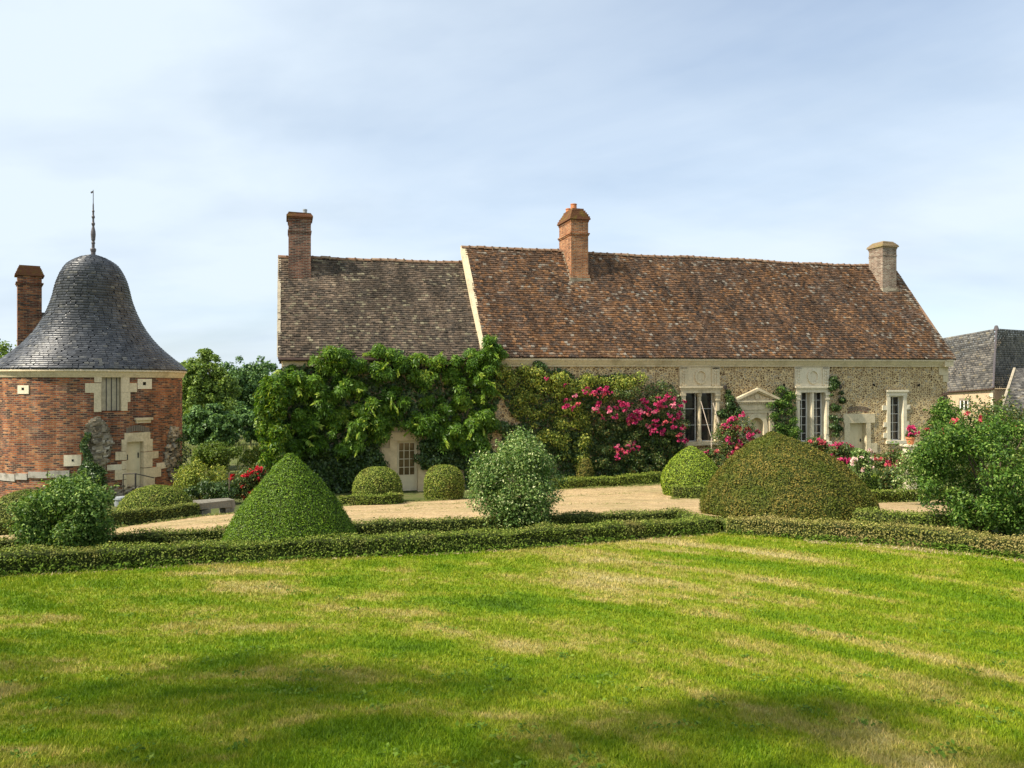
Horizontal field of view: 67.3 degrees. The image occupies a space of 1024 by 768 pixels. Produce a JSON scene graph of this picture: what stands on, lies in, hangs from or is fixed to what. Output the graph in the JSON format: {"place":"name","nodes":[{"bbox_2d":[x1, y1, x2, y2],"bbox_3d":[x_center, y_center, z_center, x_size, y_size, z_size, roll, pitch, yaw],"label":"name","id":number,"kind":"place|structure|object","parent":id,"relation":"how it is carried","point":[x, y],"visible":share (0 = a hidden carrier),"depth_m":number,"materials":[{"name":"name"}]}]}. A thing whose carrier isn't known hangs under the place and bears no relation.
{"place":"outdoors","nodes":[
{"label":"outdoors","id":0,"kind":"place"},
{"bbox_2d":[113,496,124,506],"bbox_3d":[-12.927,3.879,25.500,0.570,0.306,0.570,0,0,0],"label":"zinc tub","id":1,"kind":"object","parent":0,"point":[117,500],"visible":0.41,"depth_m":25.27,"materials":[{"name":"silver metal"}]},
{"bbox_2d":[0,484,1019,539],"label":"gravel path","id":2,"kind":"structure","parent":0,"point":[650,497],"depth_m":21.32,"materials":[{"name":"beige gravel"}]},
{"bbox_2d":[889,448,950,495],"bbox_3d":[12.814,2.759,24.007,1.888,1.581,1.566,0,0,0],"label":"shrub","id":3,"kind":"object","parent":2,"relation":"on","point":[905,465],"visible":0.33,"depth_m":23.91,"materials":[{"name":"green plant"}]},
{"bbox_2d":[0,532,1023,767],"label":"lawn","id":4,"kind":"structure","parent":0,"point":[532,611],"depth_m":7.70,"materials":[{"name":"green plant"}]},
{"bbox_2d":[1,533,1023,576],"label":"dry clippings","id":5,"kind":"object","parent":4,"relation":"on","point":[934,550],"visible":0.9,"depth_m":12.01,"materials":[{"name":"plant"}]},
{"bbox_2d":[0,0,1023,375],"label":"sky","id":6,"kind":"structure","parent":0,"point":[824,131],"materials":[{"name":"blue"}]},
{"bbox_2d":[108,426,1023,539],"bbox_3d":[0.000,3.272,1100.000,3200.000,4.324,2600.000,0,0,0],"label":"ground","id":7,"kind":"structure","parent":0,"point":[411,495],"depth_m":30.10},
{"bbox_2d":[0,338,16,357],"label":"leafy tree","id":8,"kind":"object","parent":7,"relation":"on","point":[3,350],"visible":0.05,"depth_m":64.62,"materials":[{"name":"green plant"}]},
{"bbox_2d":[0,517,17,534],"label":"box hedge","id":9,"kind":"object","parent":7,"relation":"on","point":[4,530],"visible":0.34,"depth_m":17.64,"materials":[{"name":"green plant"}]},
{"bbox_2d":[0,489,61,519],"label":"clipped box","id":10,"kind":"object","parent":7,"relation":"on","point":[12,496],"visible":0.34,"depth_m":19.97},
{"bbox_2d":[0,468,123,548],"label":"evergreen shrub","id":11,"kind":"object","parent":7,"relation":"on","point":[80,506],"visible":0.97,"depth_m":11.60,"materials":[{"name":"green plant"}]},
{"bbox_2d":[0,190,186,497],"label":"round tower","id":12,"kind":"structure","parent":7,"relation":"on","point":[88,353],"depth_m":28.76,"materials":[{"name":"brick"}]},
{"bbox_2d":[77,432,93,473],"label":"ivy","id":13,"kind":"object","parent":12,"relation":"attached to","point":[84,450],"visible":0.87,"depth_m":27.62,"materials":[{"name":"green plant"}]},
{"bbox_2d":[115,432,160,489],"bbox_3d":[-14.276,2.903,29.296,0.449,2.135,1.840,0,0,33],"label":"door","id":14,"kind":"structure","parent":12,"relation":"in","point":[134,446],"depth_m":29.22,"materials":[{"name":"beige paint"}]},
{"bbox_2d":[174,434,191,473],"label":"ivy","id":15,"kind":"object","parent":12,"relation":"attached to","point":[186,456],"visible":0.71,"depth_m":30.99,"materials":[{"name":"green plant"}]},
{"bbox_2d":[79,461,107,487],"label":"ivy shrub","id":16,"kind":"object","parent":7,"relation":"on","point":[94,469],"visible":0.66,"depth_m":25.93,"materials":[{"name":"green plant"}]},
{"bbox_2d":[123,473,153,495],"bbox_3d":[-13.400,3.761,27.393,1.140,1.223,0.448,0,0,0],"label":"iron railing","id":17,"kind":"object","parent":7,"relation":"on","point":[135,479],"visible":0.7,"depth_m":27.44,"materials":[{"name":"black metal"}]},
{"bbox_2d":[104,502,200,527],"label":"box hedge","id":18,"kind":"object","parent":7,"relation":"on","point":[136,515],"visible":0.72,"depth_m":19.18,"materials":[{"name":"green plant"}]},
{"bbox_2d":[116,484,192,512],"bbox_3d":[-10.464,3.457,22.601,2.149,1.012,2.188,0,0,0],"label":"clipped box","id":19,"kind":"object","parent":7,"relation":"on","point":[146,496],"visible":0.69,"depth_m":22.05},
{"bbox_2d":[177,361,190,424],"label":"leafy tree","id":20,"kind":"object","parent":7,"relation":"on","point":[182,363],"visible":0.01,"depth_m":73.23,"materials":[{"name":"green plant"}]},
{"bbox_2d":[171,457,228,499],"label":"garden shrub","id":21,"kind":"object","parent":7,"relation":"on","point":[194,475],"visible":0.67,"depth_m":26.75,"materials":[{"name":"green plant"}]},
{"bbox_2d":[182,347,242,443],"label":"leafy tree","id":22,"kind":"object","parent":7,"relation":"on","point":[211,382],"visible":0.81,"depth_m":62.77,"materials":[{"name":"green plant"}]},
{"bbox_2d":[183,479,242,500],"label":"garden shrub","id":23,"kind":"object","parent":7,"relation":"on","point":[217,489],"visible":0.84,"depth_m":25.17,"materials":[{"name":"green plant"}]},
{"bbox_2d":[182,403,244,447],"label":"leafy tree","id":24,"kind":"object","parent":7,"relation":"on","point":[213,422],"visible":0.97,"depth_m":49.09,"materials":[{"name":"green plant"}]},
{"bbox_2d":[193,498,235,515],"bbox_3d":[-8.162,3.405,21.090,0.458,0.496,1.012,0,0,43],"label":"stone bench","id":25,"kind":"object","parent":7,"relation":"on","point":[223,505],"visible":0.61,"depth_m":21.00,"materials":[{"name":"grey stone"}]},
{"bbox_2d":[190,440,242,469],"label":"garden shrub","id":26,"kind":"object","parent":7,"relation":"on","point":[210,454],"visible":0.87,"depth_m":37.40,"materials":[{"name":"green plant"}]},
{"bbox_2d":[203,472,229,497],"bbox_3d":[-9.703,3.465,25.249,0.926,1.128,0.039,0,0,6],"label":"rose post","id":27,"kind":"object","parent":7,"relation":"on","point":[229,486],"visible":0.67,"depth_m":25.19,"materials":[{"name":"wood"}]},
{"bbox_2d":[182,438,281,476],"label":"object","id":28,"kind":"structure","parent":7,"relation":"on","point":[244,446],"depth_m":50.45,"materials":[{"name":"red plant"}]},
{"bbox_2d":[233,407,257,445],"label":"leafy tree","id":29,"kind":"object","parent":7,"relation":"on","point":[246,416],"visible":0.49,"depth_m":61.11,"materials":[{"name":"green plant"}]},
{"bbox_2d":[221,355,274,427],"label":"leafy tree","id":30,"kind":"object","parent":7,"relation":"on","point":[247,376],"visible":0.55,"depth_m":76.41,"materials":[{"name":"green plant"}]},
{"bbox_2d":[228,463,269,501],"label":"rose bush","id":31,"kind":"object","parent":7,"relation":"on","point":[249,479],"visible":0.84,"depth_m":25.80,"materials":[{"name":"red plant"}]},
{"bbox_2d":[238,443,268,471],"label":"garden shrub","id":32,"kind":"object","parent":7,"relation":"on","point":[246,459],"visible":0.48,"depth_m":32.62,"materials":[{"name":"green plant"}]},
{"bbox_2d":[253,410,263,428],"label":"leafy tree","id":33,"kind":"object","parent":7,"relation":"on","point":[256,421],"visible":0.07,"depth_m":56.82,"materials":[{"name":"green plant"}]},
{"bbox_2d":[247,363,277,400],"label":"leafy tree","id":34,"kind":"object","parent":7,"relation":"on","point":[275,366],"depth_m":83.32,"materials":[{"name":"green plant"}]},
{"bbox_2d":[222,452,357,543],"bbox_3d":[-3.603,1.914,12.510,2.229,1.604,2.252,0,0,0],"label":"clipped yew","id":35,"kind":"object","parent":7,"relation":"on","point":[293,496],"visible":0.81,"depth_m":11.98,"materials":[{"name":"green plant"}]},
{"bbox_2d":[0,506,683,552],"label":"box hedge","id":36,"kind":"object","parent":7,"relation":"on","point":[370,527],"visible":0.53,"depth_m":13.77,"materials":[{"name":"green plant"}]},
{"bbox_2d":[0,511,716,575],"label":"box hedge","id":37,"kind":"object","parent":7,"relation":"on","point":[25,558],"visible":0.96,"depth_m":11.56,"materials":[{"name":"green plant"}]},
{"bbox_2d":[338,491,403,505],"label":"box hedge","id":38,"kind":"object","parent":7,"relation":"on","point":[387,498],"visible":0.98,"depth_m":24.50,"materials":[{"name":"green plant"}]},
{"bbox_2d":[352,466,402,495],"bbox_3d":[-4.593,3.440,26.200,1.767,1.292,1.769,0,0,0],"label":"clipped box","id":39,"kind":"object","parent":7,"relation":"on","point":[377,480],"visible":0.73,"depth_m":25.66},
{"bbox_2d":[423,464,465,500],"bbox_3d":[-2.394,3.512,27.199,1.496,1.344,1.550,0,0,0],"label":"clipped box","id":40,"kind":"object","parent":7,"relation":"on","point":[443,481],"visible":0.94,"depth_m":26.69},
{"bbox_2d":[0,520,1023,576],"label":"weeds","id":41,"kind":"object","parent":7,"relation":"on","point":[840,540],"visible":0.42,"depth_m":11.93,"materials":[{"name":"green plant"}]},
{"bbox_2d":[465,425,567,530],"bbox_3d":[0.075,1.802,14.682,1.963,2.035,1.834,0,0,0],"label":"variegated shrub","id":42,"kind":"object","parent":7,"relation":"on","point":[527,462],"visible":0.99,"depth_m":14.26,"materials":[{"name":"green plant"}]},
{"bbox_2d":[115,483,944,531],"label":"path weeds","id":43,"kind":"object","parent":7,"relation":"on","point":[579,488],"visible":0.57,"depth_m":24.98,"materials":[{"name":"green plant"}]},
{"bbox_2d":[576,457,594,476],"bbox_3d":[3.010,3.582,31.508,0.871,1.184,0.840,0,0,0],"label":"clipped box","id":44,"kind":"object","parent":7,"relation":"on","point":[585,468],"visible":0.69,"depth_m":31.29,"materials":[{"name":"green plant"}]},
{"bbox_2d":[551,471,661,489],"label":"box hedge","id":45,"kind":"object","parent":7,"relation":"on","point":[627,479],"visible":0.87,"depth_m":30.46,"materials":[{"name":"green plant"}]},
{"bbox_2d":[277,203,955,492],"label":"manor house","id":46,"kind":"structure","parent":7,"relation":"on","point":[696,331],"depth_m":35.11,"materials":[{"name":"ceramic"}]},
{"bbox_2d":[298,443,388,493],"bbox_3d":[-6.635,3.255,29.619,3.880,2.011,0.856,0,0,-16],"label":"ivy","id":47,"kind":"object","parent":46,"relation":"attached to","point":[342,471],"visible":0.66,"depth_m":29.71,"materials":[{"name":"green plant"}]},
{"bbox_2d":[260,342,508,465],"bbox_3d":[-4.784,1.211,29.981,9.760,6.186,1.597,0,0,-16],"label":"wisteria","id":48,"kind":"object","parent":46,"relation":"attached to","point":[315,416],"visible":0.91,"depth_m":29.98,"materials":[{"name":"green plant"}]},
{"bbox_2d":[253,375,290,471],"bbox_3d":[-8.812,1.661,28.242,1.631,4.052,1.175,0,0,0],"label":"wisteria spray","id":49,"kind":"object","parent":48,"relation":"attached to","point":[271,398],"visible":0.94,"depth_m":28.07,"materials":[{"name":"green plant"}]},
{"bbox_2d":[381,432,427,490],"bbox_3d":[-4.302,3.255,30.877,1.936,2.667,0.380,0,0,-16],"label":"door","id":50,"kind":"structure","parent":46,"relation":"in","point":[402,449],"depth_m":30.90,"materials":[{"name":"beige paint"}]},
{"bbox_2d":[411,438,496,488],"bbox_3d":[-2.116,3.219,31.033,3.879,2.159,0.700,0,0,-16],"label":"ivy","id":51,"kind":"object","parent":46,"relation":"attached to","point":[430,456],"visible":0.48,"depth_m":30.80,"materials":[{"name":"green plant"}]},
{"bbox_2d":[477,334,504,373],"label":"wisteria shoot","id":52,"kind":"object","parent":46,"relation":"attached to","point":[492,347],"visible":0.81,"depth_m":30.71,"materials":[{"name":"green plant"}]},
{"bbox_2d":[533,361,548,371],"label":"creeper tuft","id":53,"kind":"object","parent":46,"relation":"attached to","point":[540,365],"visible":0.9,"depth_m":31.96,"materials":[{"name":"green plant"}]},
{"bbox_2d":[490,363,648,476],"bbox_3d":[2.497,1.639,32.304,7.188,5.105,0.903,0,0,-16],"label":"creeper","id":54,"kind":"object","parent":46,"relation":"attached to","point":[530,377],"visible":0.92,"depth_m":32.18,"materials":[{"name":"green plant"}]},
{"bbox_2d":[495,419,683,477],"bbox_3d":[3.507,2.805,32.670,8.953,2.646,0.767,0,0,-17],"label":"ivy","id":55,"kind":"object","parent":46,"relation":"attached to","point":[507,427],"visible":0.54,"depth_m":32.91,"materials":[{"name":"green plant"}]},
{"bbox_2d":[544,377,690,473],"bbox_3d":[4.567,1.946,32.807,6.956,4.491,1.060,0,0,-17],"label":"climbing rose","id":56,"kind":"object","parent":46,"relation":"attached to","point":[656,412],"visible":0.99,"depth_m":33.08,"materials":[{"name":"pink plant"}]},
{"bbox_2d":[685,393,695,440],"bbox_3d":[7.949,1.483,34.624,0.693,2.200,0.060,0,0,-16],"label":"window","id":57,"kind":"structure","parent":46,"relation":"in","point":[690,407],"depth_m":34.69,"materials":[{"name":"black paint"}]},
{"bbox_2d":[701,393,711,440],"bbox_3d":[8.757,1.483,34.863,0.693,2.200,0.060,0,0,-16],"label":"window","id":58,"kind":"structure","parent":46,"relation":"in","point":[706,399],"depth_m":34.90,"materials":[{"name":"black paint"}]},
{"bbox_2d":[715,389,741,422],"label":"ivy column","id":59,"kind":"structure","parent":46,"relation":"attached to","point":[730,405],"depth_m":34.63,"materials":[{"name":"green plant"}]},
{"bbox_2d":[765,385,802,439],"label":"climber column","id":60,"kind":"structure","parent":46,"relation":"attached to","point":[787,429],"depth_m":35.46,"materials":[{"name":"green plant"}]},
{"bbox_2d":[800,392,806,440],"bbox_3d":[13.651,1.543,36.310,0.607,2.333,0.060,0,0,-16],"label":"window","id":61,"kind":"structure","parent":46,"relation":"in","point":[803,402],"depth_m":36.36,"materials":[{"name":"white paint"}]},
{"bbox_2d":[814,392,821,437],"bbox_3d":[14.433,1.543,36.539,0.607,2.333,0.060,0,0,-16],"label":"window","id":62,"kind":"structure","parent":46,"relation":"in","point":[817,395],"depth_m":36.59,"materials":[{"name":"white paint"}]},
{"bbox_2d":[828,375,846,442],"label":"ivy column","id":63,"kind":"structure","parent":46,"relation":"attached to","point":[834,385],"depth_m":36.27,"materials":[{"name":"green plant"}]},
{"bbox_2d":[840,414,876,451],"bbox_3d":[16.607,2.716,37.058,2.113,2.575,0.380,0,0,-16],"label":"door","id":64,"kind":"structure","parent":46,"relation":"in","point":[857,429],"depth_m":37.06,"materials":[{"name":"beige paint"}]},
{"bbox_2d":[882,390,909,443],"bbox_3d":[18.709,1.594,37.643,1.657,2.611,0.450,0,0,-16],"label":"window","id":65,"kind":"structure","parent":46,"relation":"in","point":[896,407],"depth_m":37.65,"materials":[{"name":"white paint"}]},
{"bbox_2d":[671,483,705,498],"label":"box hedge","id":66,"kind":"object","parent":7,"relation":"on","point":[691,491],"visible":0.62,"depth_m":25.56,"materials":[{"name":"green plant"}]},
{"bbox_2d":[659,446,718,495],"bbox_3d":[6.336,3.090,27.184,2.224,1.830,2.220,0,0,0],"label":"clipped yew","id":67,"kind":"object","parent":7,"relation":"on","point":[689,465],"visible":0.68,"depth_m":26.63,"materials":[{"name":"green plant"}]},
{"bbox_2d":[675,508,725,530],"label":"box hedge","id":68,"kind":"object","parent":7,"relation":"on","point":[719,524],"visible":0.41,"depth_m":14.95,"materials":[{"name":"green plant"}]},
{"bbox_2d":[701,402,722,448],"bbox_3d":[8.877,2.349,34.173,0.806,3.185,0.577,0,0,-16],"label":"leaning frame","id":69,"kind":"object","parent":7,"relation":"on","point":[707,423],"visible":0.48,"depth_m":34.12,"materials":[{"name":"brown wood"}]},
{"bbox_2d":[702,446,724,467],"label":"rose bush","id":70,"kind":"object","parent":7,"relation":"on","point":[710,453],"visible":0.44,"depth_m":31.36,"materials":[{"name":"green plant"}]},
{"bbox_2d":[710,411,760,463],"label":"rose bush","id":71,"kind":"object","parent":7,"relation":"on","point":[727,431],"visible":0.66,"depth_m":32.56,"materials":[{"name":"pink plant"}]},
{"bbox_2d":[697,431,879,521],"bbox_3d":[6.213,2.066,17.397,3.944,2.021,3.943,0,0,0],"label":"clipped yew","id":72,"kind":"object","parent":7,"relation":"on","point":[775,473],"visible":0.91,"depth_m":16.28,"materials":[{"name":"green plant"}]},
{"bbox_2d":[804,435,831,453],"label":"rose bush","id":73,"kind":"object","parent":7,"relation":"on","point":[819,443],"visible":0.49,"depth_m":32.73,"materials":[{"name":"pink plant"}]},
{"bbox_2d":[826,442,860,469],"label":"rose bush","id":74,"kind":"object","parent":7,"relation":"on","point":[841,451],"visible":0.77,"depth_m":30.72,"materials":[{"name":"green plant"}]},
{"bbox_2d":[848,447,877,481],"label":"rose bush","id":75,"kind":"object","parent":7,"relation":"on","point":[865,457],"visible":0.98,"depth_m":28.37,"materials":[{"name":"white plant"}]},
{"bbox_2d":[725,513,1023,557],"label":"box hedge","id":76,"kind":"object","parent":7,"relation":"on","point":[769,525],"visible":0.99,"depth_m":12.77,"materials":[{"name":"green plant"}]},
{"bbox_2d":[863,473,896,489],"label":"box hedge","id":77,"kind":"object","parent":7,"relation":"on","point":[872,483],"visible":0.14,"depth_m":28.67,"materials":[{"name":"green plant"}]},
{"bbox_2d":[872,448,903,474],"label":"rose bush","id":78,"kind":"object","parent":7,"relation":"on","point":[886,461],"visible":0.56,"depth_m":29.19,"materials":[{"name":"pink plant"}]},
{"bbox_2d":[875,466,901,489],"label":"rose bush","id":79,"kind":"object","parent":7,"relation":"on","point":[884,481],"visible":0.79,"depth_m":26.82,"materials":[{"name":"green plant"}]},
{"bbox_2d":[900,444,917,488],"bbox_3d":[15.019,3.139,28.999,0.543,1.725,0.544,0,0,0],"label":"stone pedestal","id":80,"kind":"object","parent":7,"relation":"on","point":[907,446],"visible":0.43,"depth_m":28.83,"materials":[{"name":"stone"}]},
{"bbox_2d":[905,425,919,444],"bbox_3d":[15.022,1.904,28.943,0.518,0.751,0.556,0,0,0],"label":"flower pot","id":81,"kind":"object","parent":80,"relation":"on","point":[910,434],"visible":1,"depth_m":28.86,"materials":[{"name":"ceramic"}]},
{"bbox_2d":[871,486,951,501],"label":"box hedge","id":82,"kind":"object","parent":7,"relation":"on","point":[889,495],"visible":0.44,"depth_m":25.52,"materials":[{"name":"green plant"}]},
{"bbox_2d":[851,506,984,531],"bbox_3d":[7.696,2.543,14.518,2.348,0.462,0.668,0,0,33],"label":"box hedge","id":83,"kind":"object","parent":7,"relation":"on","point":[885,515],"visible":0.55,"depth_m":14.52,"materials":[{"name":"green plant"}]},
{"bbox_2d":[915,422,933,504],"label":"rose bush","id":84,"kind":"object","parent":7,"relation":"on","point":[927,425],"visible":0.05,"depth_m":23.97,"materials":[{"name":"green plant"}]},
{"bbox_2d":[922,396,961,443],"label":"laurel shrub","id":85,"kind":"object","parent":7,"relation":"on","point":[941,407],"visible":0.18,"depth_m":30.88,"materials":[{"name":"green plant"}]},
{"bbox_2d":[887,403,1023,536],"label":"laurel shrub","id":86,"kind":"object","parent":7,"relation":"on","point":[998,505],"visible":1,"depth_m":13.45,"materials":[{"name":"green plant"}]},
{"bbox_2d":[942,388,1023,489],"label":"rose shrub","id":87,"kind":"object","parent":7,"relation":"on","point":[984,410],"visible":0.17,"depth_m":18.79,"materials":[{"name":"green plant"}]},
{"bbox_2d":[943,325,1023,431],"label":"slate outbuilding","id":88,"kind":"structure","parent":7,"relation":"on","point":[994,358],"depth_m":58.56,"materials":[{"name":"stone"}]},
{"bbox_2d":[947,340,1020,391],"bbox_3d":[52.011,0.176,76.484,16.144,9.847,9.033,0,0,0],"label":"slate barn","id":89,"kind":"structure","parent":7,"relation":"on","point":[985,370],"depth_m":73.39,"materials":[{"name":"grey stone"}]},
{"bbox_2d":[1002,367,1023,437],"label":"slate lean to","id":90,"kind":"object","parent":7,"relation":"on","point":[1015,378],"visible":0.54,"depth_m":52.69,"materials":[{"name":"grey stone"}]}
]}

